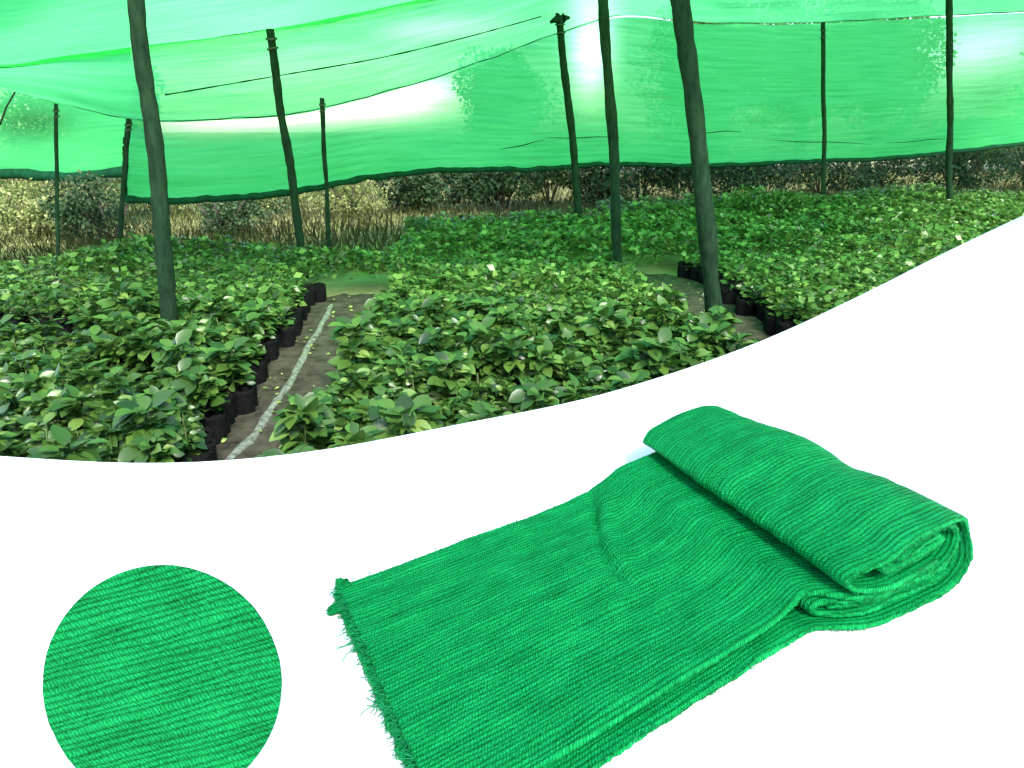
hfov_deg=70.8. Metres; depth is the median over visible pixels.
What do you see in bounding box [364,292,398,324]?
seedling
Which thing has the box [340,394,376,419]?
seedling
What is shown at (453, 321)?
seedling
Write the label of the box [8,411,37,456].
seedling
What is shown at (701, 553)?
shade net roll
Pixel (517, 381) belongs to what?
seedling
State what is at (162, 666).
round swatch
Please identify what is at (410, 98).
sky
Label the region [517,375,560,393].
seedling
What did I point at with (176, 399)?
seedling
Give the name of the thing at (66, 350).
seedling
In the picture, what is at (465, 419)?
seedling
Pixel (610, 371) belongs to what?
seedling
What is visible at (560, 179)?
shrub
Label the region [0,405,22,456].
seedling
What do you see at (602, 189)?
shrub
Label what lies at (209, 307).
seedling
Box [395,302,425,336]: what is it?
seedling
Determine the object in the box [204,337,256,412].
seedling
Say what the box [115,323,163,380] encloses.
seedling
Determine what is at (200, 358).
seedling
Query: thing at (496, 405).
seedling
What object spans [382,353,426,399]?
seedling
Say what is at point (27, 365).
seedling
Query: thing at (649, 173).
shrub
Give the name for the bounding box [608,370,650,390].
seedling
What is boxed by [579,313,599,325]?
seedling
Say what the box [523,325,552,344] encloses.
seedling
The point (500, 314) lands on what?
seedling
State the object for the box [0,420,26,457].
seedling
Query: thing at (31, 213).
shrub
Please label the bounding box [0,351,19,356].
seedling
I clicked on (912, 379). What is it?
plain white background
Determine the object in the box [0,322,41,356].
seedling
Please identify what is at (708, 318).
seedling
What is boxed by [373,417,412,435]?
seedling
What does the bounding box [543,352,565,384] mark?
seedling
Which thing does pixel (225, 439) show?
leaf litter
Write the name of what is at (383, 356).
seedling
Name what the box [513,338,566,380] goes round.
seedling
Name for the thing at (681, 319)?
seedling
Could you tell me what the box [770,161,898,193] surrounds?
shrub
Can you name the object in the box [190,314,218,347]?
seedling
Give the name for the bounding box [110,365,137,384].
seedling
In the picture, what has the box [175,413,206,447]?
seedling
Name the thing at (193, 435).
seedling
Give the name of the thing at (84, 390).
seedling
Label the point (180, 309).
seedling
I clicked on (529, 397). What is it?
seedling
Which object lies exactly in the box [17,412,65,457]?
seedling
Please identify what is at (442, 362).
seedling
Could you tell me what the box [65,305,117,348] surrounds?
seedling
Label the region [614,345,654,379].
seedling
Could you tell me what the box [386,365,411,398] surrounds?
seedling
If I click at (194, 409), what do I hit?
seedling
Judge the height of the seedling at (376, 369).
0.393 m
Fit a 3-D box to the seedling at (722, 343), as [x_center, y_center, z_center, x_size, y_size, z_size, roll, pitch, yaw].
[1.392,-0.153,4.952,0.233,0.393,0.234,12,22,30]
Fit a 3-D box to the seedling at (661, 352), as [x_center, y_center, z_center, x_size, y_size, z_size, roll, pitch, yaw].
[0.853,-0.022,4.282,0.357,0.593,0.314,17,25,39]
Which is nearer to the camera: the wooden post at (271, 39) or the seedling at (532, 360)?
the seedling at (532, 360)
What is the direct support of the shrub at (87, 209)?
on the ground at (375, 284)
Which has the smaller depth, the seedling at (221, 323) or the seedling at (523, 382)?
the seedling at (523, 382)
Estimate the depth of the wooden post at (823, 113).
13.97 m
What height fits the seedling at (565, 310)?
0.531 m
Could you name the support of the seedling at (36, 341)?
on the ground at (375, 284)
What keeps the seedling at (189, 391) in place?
on the ground at (375, 284)
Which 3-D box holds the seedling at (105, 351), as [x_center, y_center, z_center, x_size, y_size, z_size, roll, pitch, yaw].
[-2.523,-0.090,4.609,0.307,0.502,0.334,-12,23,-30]
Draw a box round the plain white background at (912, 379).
[0,215,1023,767]
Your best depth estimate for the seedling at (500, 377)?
4.25 m
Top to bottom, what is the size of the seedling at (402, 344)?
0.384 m
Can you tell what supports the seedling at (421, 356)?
on the ground at (375, 284)
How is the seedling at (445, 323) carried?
on the ground at (375, 284)
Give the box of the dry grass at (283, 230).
[0,165,1023,272]
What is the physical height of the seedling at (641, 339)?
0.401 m
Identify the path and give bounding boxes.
[216,293,374,460]
[635,273,771,350]
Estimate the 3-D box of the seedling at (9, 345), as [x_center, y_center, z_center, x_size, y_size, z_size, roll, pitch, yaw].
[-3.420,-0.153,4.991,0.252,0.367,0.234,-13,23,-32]
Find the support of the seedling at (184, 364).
on the ground at (375, 284)
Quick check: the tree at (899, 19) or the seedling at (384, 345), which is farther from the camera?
the tree at (899, 19)
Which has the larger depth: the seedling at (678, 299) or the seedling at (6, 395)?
the seedling at (678, 299)
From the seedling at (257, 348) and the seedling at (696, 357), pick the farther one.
the seedling at (257, 348)
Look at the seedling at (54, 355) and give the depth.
4.54 m
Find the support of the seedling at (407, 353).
on the ground at (375, 284)
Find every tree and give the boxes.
[0,111,58,134]
[755,18,900,172]
[853,16,942,169]
[938,146,1023,169]
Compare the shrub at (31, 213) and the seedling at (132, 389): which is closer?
the seedling at (132, 389)
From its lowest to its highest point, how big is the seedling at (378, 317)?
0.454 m
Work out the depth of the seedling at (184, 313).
5.60 m
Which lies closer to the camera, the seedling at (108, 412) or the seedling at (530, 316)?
the seedling at (108, 412)
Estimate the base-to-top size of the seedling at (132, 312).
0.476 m
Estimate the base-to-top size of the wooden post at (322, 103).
2.120 m
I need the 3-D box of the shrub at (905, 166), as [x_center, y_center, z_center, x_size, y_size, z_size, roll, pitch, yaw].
[10.690,-6.050,19.981,2.764,1.673,2.198,0,19,0]
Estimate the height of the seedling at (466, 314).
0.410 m
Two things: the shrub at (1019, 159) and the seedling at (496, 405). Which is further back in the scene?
the shrub at (1019, 159)
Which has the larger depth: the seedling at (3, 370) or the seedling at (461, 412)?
the seedling at (3, 370)
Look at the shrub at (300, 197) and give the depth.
14.99 m
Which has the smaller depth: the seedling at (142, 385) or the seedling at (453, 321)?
the seedling at (142, 385)
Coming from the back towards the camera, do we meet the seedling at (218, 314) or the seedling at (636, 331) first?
the seedling at (218, 314)
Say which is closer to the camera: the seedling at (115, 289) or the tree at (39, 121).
the seedling at (115, 289)
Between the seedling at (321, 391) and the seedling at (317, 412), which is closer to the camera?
the seedling at (317, 412)
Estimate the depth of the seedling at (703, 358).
4.62 m
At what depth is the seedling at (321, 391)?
3.89 m
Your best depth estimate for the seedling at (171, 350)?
4.18 m
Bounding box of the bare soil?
[1,322,90,347]
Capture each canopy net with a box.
[0,0,414,67]
[0,0,1023,121]
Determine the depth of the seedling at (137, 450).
3.15 m
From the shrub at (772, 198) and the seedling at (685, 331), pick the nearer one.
the seedling at (685, 331)
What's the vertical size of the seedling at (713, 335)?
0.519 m
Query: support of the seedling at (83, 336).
on the ground at (375, 284)
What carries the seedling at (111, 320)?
on the ground at (375, 284)
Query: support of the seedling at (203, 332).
on the ground at (375, 284)
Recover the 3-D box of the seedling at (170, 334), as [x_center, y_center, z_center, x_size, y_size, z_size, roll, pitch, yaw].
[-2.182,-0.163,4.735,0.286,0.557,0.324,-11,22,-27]
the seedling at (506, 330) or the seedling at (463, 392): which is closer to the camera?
the seedling at (463, 392)
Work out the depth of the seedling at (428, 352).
4.70 m
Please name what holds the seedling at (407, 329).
on the ground at (375, 284)
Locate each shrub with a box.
[0,178,35,205]
[0,178,80,241]
[31,169,152,244]
[100,178,192,215]
[190,197,290,237]
[234,191,318,214]
[300,180,392,218]
[375,173,464,213]
[391,172,511,205]
[451,170,562,210]
[493,167,609,205]
[553,166,642,208]
[600,167,691,203]
[655,166,771,196]
[711,164,809,195]
[719,184,813,219]
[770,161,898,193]
[841,153,953,192]
[907,148,1019,194]
[981,146,1023,189]
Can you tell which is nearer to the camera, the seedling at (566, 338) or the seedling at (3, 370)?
the seedling at (3, 370)
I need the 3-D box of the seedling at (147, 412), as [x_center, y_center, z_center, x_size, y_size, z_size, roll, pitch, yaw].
[-1.691,0.307,3.391,0.297,0.565,0.337,-4,20,-12]
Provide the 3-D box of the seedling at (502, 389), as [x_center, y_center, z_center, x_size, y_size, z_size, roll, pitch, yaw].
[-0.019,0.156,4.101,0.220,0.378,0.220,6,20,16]
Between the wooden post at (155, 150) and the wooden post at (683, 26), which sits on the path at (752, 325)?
the wooden post at (683, 26)
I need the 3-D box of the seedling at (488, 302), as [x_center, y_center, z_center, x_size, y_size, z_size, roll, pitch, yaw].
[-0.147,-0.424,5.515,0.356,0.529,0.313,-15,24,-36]
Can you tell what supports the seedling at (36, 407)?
on the ground at (375, 284)
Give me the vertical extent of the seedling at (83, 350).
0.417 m
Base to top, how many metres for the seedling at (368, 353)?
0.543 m
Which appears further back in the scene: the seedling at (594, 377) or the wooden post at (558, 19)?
the wooden post at (558, 19)
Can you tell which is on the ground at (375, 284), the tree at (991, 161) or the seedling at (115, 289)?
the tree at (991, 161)
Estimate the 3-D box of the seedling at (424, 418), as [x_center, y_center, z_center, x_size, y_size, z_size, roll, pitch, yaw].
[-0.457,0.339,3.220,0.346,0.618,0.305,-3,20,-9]
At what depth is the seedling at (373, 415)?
3.48 m
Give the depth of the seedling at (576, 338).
5.11 m
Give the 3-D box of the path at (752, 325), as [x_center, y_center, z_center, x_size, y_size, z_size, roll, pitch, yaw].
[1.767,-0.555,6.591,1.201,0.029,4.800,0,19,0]
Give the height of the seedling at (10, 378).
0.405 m
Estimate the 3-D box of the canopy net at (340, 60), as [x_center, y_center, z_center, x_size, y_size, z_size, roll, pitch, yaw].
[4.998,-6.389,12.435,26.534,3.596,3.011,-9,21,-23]
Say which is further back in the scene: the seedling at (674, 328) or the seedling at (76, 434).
the seedling at (674, 328)
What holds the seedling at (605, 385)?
on the ground at (375, 284)
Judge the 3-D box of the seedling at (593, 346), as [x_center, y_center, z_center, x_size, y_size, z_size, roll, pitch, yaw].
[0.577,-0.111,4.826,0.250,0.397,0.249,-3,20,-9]
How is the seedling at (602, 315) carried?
on the ground at (375, 284)
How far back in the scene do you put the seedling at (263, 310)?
5.44 m
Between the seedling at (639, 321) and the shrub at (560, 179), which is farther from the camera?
the shrub at (560, 179)
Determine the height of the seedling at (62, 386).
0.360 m
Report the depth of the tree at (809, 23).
27.01 m
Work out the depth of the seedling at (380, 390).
3.84 m
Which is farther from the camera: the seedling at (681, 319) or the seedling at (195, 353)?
the seedling at (681, 319)
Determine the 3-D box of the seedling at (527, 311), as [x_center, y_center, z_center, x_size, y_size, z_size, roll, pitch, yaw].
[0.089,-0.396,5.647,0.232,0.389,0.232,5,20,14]
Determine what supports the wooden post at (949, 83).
on the ground at (375, 284)
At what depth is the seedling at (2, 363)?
4.43 m
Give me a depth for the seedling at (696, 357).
4.36 m
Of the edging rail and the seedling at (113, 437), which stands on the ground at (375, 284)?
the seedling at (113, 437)
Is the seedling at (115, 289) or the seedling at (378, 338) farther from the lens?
the seedling at (115, 289)
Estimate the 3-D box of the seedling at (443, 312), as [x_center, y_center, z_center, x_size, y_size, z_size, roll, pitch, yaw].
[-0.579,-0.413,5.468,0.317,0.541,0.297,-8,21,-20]
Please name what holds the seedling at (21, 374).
on the ground at (375, 284)
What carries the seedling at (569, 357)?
on the ground at (375, 284)
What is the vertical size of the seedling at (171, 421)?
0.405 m
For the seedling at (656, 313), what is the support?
on the ground at (375, 284)
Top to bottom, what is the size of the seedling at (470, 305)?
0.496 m
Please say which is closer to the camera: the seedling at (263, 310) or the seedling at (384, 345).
the seedling at (384, 345)
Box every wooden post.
[53,103,60,284]
[117,118,132,243]
[127,0,177,320]
[265,29,307,277]
[319,98,330,261]
[549,13,581,217]
[598,0,622,266]
[670,0,723,324]
[820,22,826,216]
[945,0,953,204]
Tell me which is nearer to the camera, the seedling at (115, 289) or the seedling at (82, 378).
the seedling at (82, 378)
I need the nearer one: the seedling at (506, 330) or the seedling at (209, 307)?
the seedling at (506, 330)
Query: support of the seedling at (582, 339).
on the ground at (375, 284)
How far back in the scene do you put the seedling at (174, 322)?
4.92 m
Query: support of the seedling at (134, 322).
on the ground at (375, 284)
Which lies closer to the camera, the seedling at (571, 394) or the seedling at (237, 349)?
the seedling at (571, 394)
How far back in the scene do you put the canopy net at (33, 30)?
7.12 m
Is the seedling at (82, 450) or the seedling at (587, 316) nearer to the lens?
the seedling at (82, 450)
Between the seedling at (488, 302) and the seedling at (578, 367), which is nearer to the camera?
the seedling at (578, 367)
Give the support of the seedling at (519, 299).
on the ground at (375, 284)
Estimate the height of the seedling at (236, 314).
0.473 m
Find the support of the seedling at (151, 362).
on the ground at (375, 284)
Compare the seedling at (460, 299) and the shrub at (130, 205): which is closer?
the seedling at (460, 299)
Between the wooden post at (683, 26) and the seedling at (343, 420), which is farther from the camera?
the wooden post at (683, 26)
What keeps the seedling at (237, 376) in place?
on the ground at (375, 284)
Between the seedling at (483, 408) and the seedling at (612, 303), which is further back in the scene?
the seedling at (612, 303)
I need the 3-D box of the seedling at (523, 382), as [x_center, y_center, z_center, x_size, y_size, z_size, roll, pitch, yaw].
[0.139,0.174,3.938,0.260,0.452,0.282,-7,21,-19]
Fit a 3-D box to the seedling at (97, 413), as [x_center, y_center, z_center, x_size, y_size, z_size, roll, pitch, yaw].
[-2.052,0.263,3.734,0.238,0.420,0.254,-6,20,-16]
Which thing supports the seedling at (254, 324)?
on the ground at (375, 284)
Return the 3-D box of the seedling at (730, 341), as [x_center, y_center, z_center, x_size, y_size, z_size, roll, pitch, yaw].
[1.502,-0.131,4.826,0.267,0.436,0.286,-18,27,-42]
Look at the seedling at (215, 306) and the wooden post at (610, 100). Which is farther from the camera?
the wooden post at (610, 100)
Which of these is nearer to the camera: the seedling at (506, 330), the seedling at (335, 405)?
the seedling at (335, 405)
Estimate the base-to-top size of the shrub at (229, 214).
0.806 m
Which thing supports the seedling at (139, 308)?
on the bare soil
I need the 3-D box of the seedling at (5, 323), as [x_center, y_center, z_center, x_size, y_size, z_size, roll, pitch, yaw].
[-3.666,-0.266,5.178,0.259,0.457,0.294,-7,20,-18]
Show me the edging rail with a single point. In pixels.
(250, 439)
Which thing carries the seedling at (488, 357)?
on the ground at (375, 284)
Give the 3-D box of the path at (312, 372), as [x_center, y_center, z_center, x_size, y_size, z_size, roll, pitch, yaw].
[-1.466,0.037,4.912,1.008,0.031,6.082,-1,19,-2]
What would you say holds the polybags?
on the ground at (375, 284)
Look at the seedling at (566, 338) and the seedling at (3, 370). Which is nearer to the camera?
the seedling at (3, 370)
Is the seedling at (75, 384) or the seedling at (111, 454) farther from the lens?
the seedling at (75, 384)
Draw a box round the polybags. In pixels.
[0,261,809,462]
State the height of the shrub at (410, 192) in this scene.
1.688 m
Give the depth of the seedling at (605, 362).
4.44 m
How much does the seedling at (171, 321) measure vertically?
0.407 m
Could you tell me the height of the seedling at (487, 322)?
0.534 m
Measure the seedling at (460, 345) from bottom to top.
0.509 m
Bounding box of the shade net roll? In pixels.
[326,405,973,767]
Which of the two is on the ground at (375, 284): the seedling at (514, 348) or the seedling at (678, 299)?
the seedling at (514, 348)
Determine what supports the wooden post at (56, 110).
on the ground at (375, 284)
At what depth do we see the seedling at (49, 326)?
5.08 m
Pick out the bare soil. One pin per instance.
(60, 337)
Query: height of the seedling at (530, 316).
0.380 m
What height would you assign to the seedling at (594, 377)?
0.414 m
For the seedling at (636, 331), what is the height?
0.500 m
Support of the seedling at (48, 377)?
on the ground at (375, 284)
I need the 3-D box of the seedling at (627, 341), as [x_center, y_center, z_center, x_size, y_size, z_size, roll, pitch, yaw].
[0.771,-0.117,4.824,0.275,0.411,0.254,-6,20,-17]
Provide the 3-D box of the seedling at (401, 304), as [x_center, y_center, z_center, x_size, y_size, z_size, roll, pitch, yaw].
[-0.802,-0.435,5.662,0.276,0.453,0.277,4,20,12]
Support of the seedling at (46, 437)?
on the ground at (375, 284)
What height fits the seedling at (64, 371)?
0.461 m
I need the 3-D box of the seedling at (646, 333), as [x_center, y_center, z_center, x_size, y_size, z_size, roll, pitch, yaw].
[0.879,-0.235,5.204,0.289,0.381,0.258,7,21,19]
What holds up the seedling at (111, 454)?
on the ground at (375, 284)
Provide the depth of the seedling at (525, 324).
5.23 m
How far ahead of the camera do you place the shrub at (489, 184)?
15.44 m
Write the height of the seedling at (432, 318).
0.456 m
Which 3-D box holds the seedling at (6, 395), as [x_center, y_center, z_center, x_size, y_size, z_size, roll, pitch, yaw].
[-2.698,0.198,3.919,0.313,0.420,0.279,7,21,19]
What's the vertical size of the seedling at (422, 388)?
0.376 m
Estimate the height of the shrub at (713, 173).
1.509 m
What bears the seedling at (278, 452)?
on the path at (312, 372)
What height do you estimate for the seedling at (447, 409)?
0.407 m
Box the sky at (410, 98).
[6,0,1023,131]
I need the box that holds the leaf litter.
[221,280,750,449]
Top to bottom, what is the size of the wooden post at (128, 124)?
1.887 m
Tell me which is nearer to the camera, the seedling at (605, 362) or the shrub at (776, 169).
the seedling at (605, 362)
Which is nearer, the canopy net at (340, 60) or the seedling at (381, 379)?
the seedling at (381, 379)
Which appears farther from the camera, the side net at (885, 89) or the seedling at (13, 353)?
the side net at (885, 89)
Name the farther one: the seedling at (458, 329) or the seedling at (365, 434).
the seedling at (458, 329)
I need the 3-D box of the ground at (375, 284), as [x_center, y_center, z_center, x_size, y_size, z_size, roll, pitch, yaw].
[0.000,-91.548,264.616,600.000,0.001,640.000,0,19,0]
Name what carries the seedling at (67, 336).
on the bare soil
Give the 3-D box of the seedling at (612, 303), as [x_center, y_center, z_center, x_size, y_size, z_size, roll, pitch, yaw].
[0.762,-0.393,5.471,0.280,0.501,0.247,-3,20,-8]
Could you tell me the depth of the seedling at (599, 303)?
5.61 m
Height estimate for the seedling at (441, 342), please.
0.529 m
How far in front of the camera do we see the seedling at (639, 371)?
4.14 m
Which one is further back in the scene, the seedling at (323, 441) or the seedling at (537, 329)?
the seedling at (537, 329)
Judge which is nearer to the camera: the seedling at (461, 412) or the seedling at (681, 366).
the seedling at (461, 412)
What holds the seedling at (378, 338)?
on the ground at (375, 284)
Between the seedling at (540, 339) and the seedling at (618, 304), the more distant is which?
the seedling at (618, 304)
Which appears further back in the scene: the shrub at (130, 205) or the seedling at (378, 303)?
the shrub at (130, 205)
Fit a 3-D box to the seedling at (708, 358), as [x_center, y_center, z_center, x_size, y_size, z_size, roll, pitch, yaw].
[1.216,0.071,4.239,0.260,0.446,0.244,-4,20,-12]
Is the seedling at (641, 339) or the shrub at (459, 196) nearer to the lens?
the seedling at (641, 339)
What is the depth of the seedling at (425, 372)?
4.19 m
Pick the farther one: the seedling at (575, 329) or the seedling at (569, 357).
the seedling at (575, 329)
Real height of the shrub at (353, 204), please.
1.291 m
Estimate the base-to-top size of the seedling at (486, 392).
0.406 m
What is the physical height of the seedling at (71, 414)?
0.471 m
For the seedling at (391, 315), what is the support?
on the ground at (375, 284)
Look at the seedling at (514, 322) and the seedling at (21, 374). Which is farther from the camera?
the seedling at (514, 322)
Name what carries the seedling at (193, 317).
on the ground at (375, 284)
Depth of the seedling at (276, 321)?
5.65 m
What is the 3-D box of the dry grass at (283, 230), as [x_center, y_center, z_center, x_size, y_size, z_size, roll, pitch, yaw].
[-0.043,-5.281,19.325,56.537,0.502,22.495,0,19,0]
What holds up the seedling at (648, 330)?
on the ground at (375, 284)
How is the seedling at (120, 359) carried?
on the ground at (375, 284)
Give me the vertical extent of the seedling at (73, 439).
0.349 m
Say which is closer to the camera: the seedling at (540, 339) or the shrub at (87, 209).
the seedling at (540, 339)
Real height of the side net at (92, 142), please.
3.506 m
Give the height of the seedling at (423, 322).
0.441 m
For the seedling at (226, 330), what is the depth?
5.04 m
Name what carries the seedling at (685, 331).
on the ground at (375, 284)
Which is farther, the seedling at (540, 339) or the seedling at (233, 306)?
the seedling at (233, 306)
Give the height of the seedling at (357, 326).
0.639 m
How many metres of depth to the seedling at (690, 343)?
4.75 m
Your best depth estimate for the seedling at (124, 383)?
3.79 m
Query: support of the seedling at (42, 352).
on the ground at (375, 284)
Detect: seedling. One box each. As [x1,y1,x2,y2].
[0,314,17,348]
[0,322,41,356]
[0,336,32,373]
[0,350,43,375]
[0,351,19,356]
[0,356,16,413]
[0,362,15,406]
[0,373,36,415]
[0,382,26,456]
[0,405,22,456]
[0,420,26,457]
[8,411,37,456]
[10,363,71,430]
[11,370,37,403]
[13,352,44,372]
[14,427,71,458]
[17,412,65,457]
[18,383,79,435]
[21,316,64,351]
[21,334,59,351]
[27,424,114,461]
[32,347,57,364]
[36,351,69,369]
[40,352,83,385]
[45,384,112,459]
[50,346,75,382]
[56,330,78,355]
[57,437,75,459]
[58,392,88,430]
[59,382,73,393]
[62,427,95,443]
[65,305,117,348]
[67,358,110,388]
[70,325,111,361]
[71,361,104,388]
[72,343,113,387]
[77,386,93,393]
[77,421,133,457]
[82,395,130,458]
[83,366,141,406]
[88,333,137,384]
[93,311,140,384]
[93,392,164,447]
[95,281,142,334]
[96,446,119,462]
[109,387,134,400]
[110,345,124,363]
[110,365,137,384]
[111,389,184,462]
[114,315,160,372]
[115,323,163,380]
[118,429,180,462]
[124,288,159,322]
[124,293,158,323]
[126,370,167,398]
[131,344,157,378]
[136,415,190,459]
[138,329,204,383]
[140,385,190,435]
[148,358,203,413]
[150,318,176,329]
[152,320,199,347]
[154,301,184,318]
[157,318,193,337]
[166,402,203,424]
[168,341,207,363]
[171,365,229,426]
[174,321,218,347]
[174,427,207,461]
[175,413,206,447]
[178,311,201,317]
[178,312,204,342]
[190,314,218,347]
[192,354,224,394]
[194,371,228,399]
[198,296,235,325]
[203,302,218,323]
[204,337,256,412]
[210,318,228,341]
[210,323,238,362]
[213,301,247,339]
[213,308,240,329]
[220,311,260,339]
[224,360,255,383]
[225,312,269,357]
[229,334,266,364]
[239,300,275,342]
[245,297,282,337]
[253,444,312,457]
[269,393,337,452]
[272,393,331,449]
[304,384,341,414]
[321,407,368,437]
[322,393,349,446]
[325,367,373,404]
[326,421,384,448]
[328,312,381,371]
[328,334,383,398]
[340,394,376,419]
[344,362,382,398]
[348,369,397,398]
[350,309,386,333]
[351,395,395,429]
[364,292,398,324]
[370,386,416,417]
[372,332,389,346]
[373,394,446,439]
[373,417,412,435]
[375,340,398,351]
[377,350,393,372]
[378,312,412,338]
[379,317,419,349]
[381,341,411,375]
[382,345,415,384]
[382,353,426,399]
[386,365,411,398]
[391,380,434,399]
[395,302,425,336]
[396,299,419,316]
[407,327,455,366]
[408,353,436,388]
[410,314,432,337]
[410,363,452,404]
[412,301,439,333]
[414,344,437,355]
[415,294,453,334]
[422,351,473,405]
[431,397,471,427]
[436,315,452,333]
[440,346,482,395]
[443,317,471,342]
[445,332,490,376]
[447,416,475,426]
[448,317,480,344]
[448,388,481,416]
[450,294,474,316]
[451,310,475,320]
[453,317,495,380]
[454,402,498,419]
[457,373,495,401]
[461,292,486,321]
[464,401,513,420]
[469,296,513,326]
[470,320,514,393]
[471,336,506,396]
[475,396,508,417]
[485,303,518,331]
[485,329,533,411]
[487,373,515,397]
[490,380,517,413]
[499,327,525,339]
[503,295,527,313]
[504,315,528,333]
[508,347,538,384]
[508,379,559,411]
[511,377,555,410]
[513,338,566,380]
[514,308,537,339]
[517,321,539,339]
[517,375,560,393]
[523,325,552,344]
[525,314,545,330]
[534,333,561,351]
[538,303,575,334]
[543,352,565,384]
[546,312,589,340]
[547,347,588,386]
[549,328,586,380]
[551,372,604,403]
[562,356,602,399]
[563,370,605,400]
[564,323,595,351]
[564,338,590,356]
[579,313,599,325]
[581,306,629,366]
[582,337,612,384]
[584,301,610,322]
[587,353,615,382]
[592,380,613,394]
[595,297,630,342]
[599,355,626,383]
[603,363,634,381]
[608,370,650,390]
[610,300,630,318]
[610,318,650,358]
[611,334,635,362]
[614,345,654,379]
[625,317,647,331]
[628,327,688,378]
[629,323,652,336]
[629,327,651,337]
[629,369,651,382]
[631,336,659,373]
[644,295,682,336]
[654,282,689,320]
[659,311,696,339]
[660,323,689,338]
[666,332,700,359]
[669,342,712,372]
[678,323,702,343]
[678,364,685,370]
[684,351,715,361]
[688,311,702,331]
[692,322,733,356]
[698,305,741,356]
[705,356,714,361]
[706,340,729,357]
[717,332,760,357]
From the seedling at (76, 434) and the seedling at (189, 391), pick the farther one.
the seedling at (189, 391)
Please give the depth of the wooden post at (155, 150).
4.93 m
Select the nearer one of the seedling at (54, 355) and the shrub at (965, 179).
the seedling at (54, 355)
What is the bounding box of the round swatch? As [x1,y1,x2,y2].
[42,565,281,767]
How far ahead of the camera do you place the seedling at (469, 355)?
4.17 m
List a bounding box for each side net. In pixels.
[0,88,124,182]
[122,13,1023,204]
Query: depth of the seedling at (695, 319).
5.27 m
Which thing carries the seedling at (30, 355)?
on the ground at (375, 284)
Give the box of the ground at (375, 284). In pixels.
[1,132,1023,426]
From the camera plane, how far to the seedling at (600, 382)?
4.58 m
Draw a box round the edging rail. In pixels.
[225,304,333,459]
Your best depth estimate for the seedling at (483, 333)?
4.49 m
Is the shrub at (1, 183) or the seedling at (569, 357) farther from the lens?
the shrub at (1, 183)
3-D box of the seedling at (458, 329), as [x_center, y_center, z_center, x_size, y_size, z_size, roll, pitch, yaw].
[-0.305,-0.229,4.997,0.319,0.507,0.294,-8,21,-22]
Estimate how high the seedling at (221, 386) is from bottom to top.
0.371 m
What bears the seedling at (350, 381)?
on the ground at (375, 284)
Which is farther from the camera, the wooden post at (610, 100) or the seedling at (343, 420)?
the wooden post at (610, 100)

